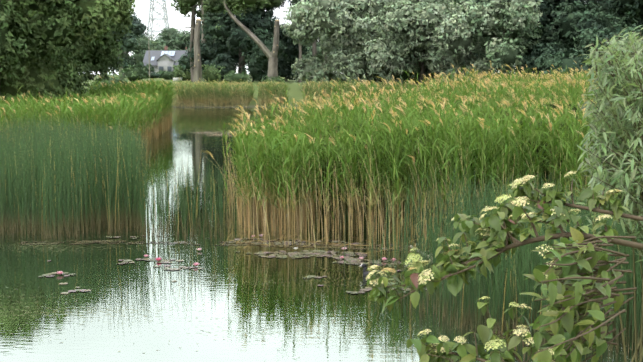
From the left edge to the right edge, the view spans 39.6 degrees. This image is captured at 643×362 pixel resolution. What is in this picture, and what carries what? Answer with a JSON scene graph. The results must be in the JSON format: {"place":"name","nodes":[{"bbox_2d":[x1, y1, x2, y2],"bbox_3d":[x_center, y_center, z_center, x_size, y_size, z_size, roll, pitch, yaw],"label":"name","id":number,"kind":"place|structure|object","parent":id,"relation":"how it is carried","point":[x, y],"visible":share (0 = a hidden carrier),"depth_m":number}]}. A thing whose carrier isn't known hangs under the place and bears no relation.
{"place":"outdoors","nodes":[
{"label":"outdoors","id":0,"kind":"place"},
{"bbox_2d":[82,75,424,107],"bbox_3d":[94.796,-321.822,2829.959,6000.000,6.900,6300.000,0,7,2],"label":"ground","id":1,"kind":"structure","parent":0,"point":[296,93],"depth_m":110.53},
{"bbox_2d":[0,73,178,146],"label":"reeds","id":2,"kind":"object","parent":1,"relation":"on","point":[147,103],"visible":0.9,"depth_m":40.37},
{"bbox_2d":[148,36,161,79],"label":"street lamp","id":3,"kind":"object","parent":1,"relation":"on","point":[149,54],"visible":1,"depth_m":169.32},
{"bbox_2d":[143,46,189,73],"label":"house","id":4,"kind":"structure","parent":1,"relation":"on","point":[165,59],"depth_m":200.46},
{"bbox_2d":[147,0,289,39],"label":"pylon","id":5,"kind":"object","parent":1,"relation":"on","point":[152,19],"visible":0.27,"depth_m":296.19},
{"bbox_2d":[143,77,453,107],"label":"reeds","id":6,"kind":"object","parent":1,"relation":"on","point":[202,93],"visible":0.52,"depth_m":101.20},
{"bbox_2d":[0,110,642,352],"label":"rushes","id":7,"kind":"object","parent":1,"relation":"on","point":[68,174],"visible":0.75,"depth_m":18.32},
{"bbox_2d":[0,0,642,112],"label":"trees","id":8,"kind":"object","parent":1,"relation":"on","point":[53,47],"depth_m":101.46},
{"bbox_2d":[202,61,608,253],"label":"reeds","id":9,"kind":"object","parent":1,"relation":"on","point":[355,155],"visible":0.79,"depth_m":18.44},
{"bbox_2d":[576,25,642,361],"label":"willow bush","id":10,"kind":"object","parent":1,"relation":"on","point":[631,170],"depth_m":6.24},
{"bbox_2d":[79,0,515,74],"label":"sky","id":11,"kind":"structure","parent":0,"point":[176,20]},
{"bbox_2d":[0,107,642,361],"bbox_3d":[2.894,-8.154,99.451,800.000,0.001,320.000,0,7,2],"label":"pond water","id":12,"kind":"structure","parent":0,"point":[227,306],"depth_m":13.06},
{"bbox_2d":[0,130,428,357],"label":"floating scum","id":13,"kind":"object","parent":12,"relation":"on","point":[332,246],"visible":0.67,"depth_m":17.25},
{"bbox_2d":[38,160,428,293],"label":"lily pads","id":14,"kind":"object","parent":12,"relation":"on","point":[348,258],"visible":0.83,"depth_m":15.96},
{"bbox_2d":[57,234,418,290],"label":"water lily flowers","id":15,"kind":"object","parent":12,"relation":"on","point":[196,264],"visible":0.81,"depth_m":15.66},
{"bbox_2d":[361,264,382,276],"bbox_3d":[0.800,1.448,14.452,0.393,0.216,0.167,2,7,17],"label":"coot","id":16,"kind":"object","parent":12,"relation":"on","point":[365,271],"visible":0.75,"depth_m":14.45},
{"bbox_2d":[366,171,642,361],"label":"viburnum","id":17,"kind":"object","parent":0,"point":[442,266],"depth_m":2.88}
]}

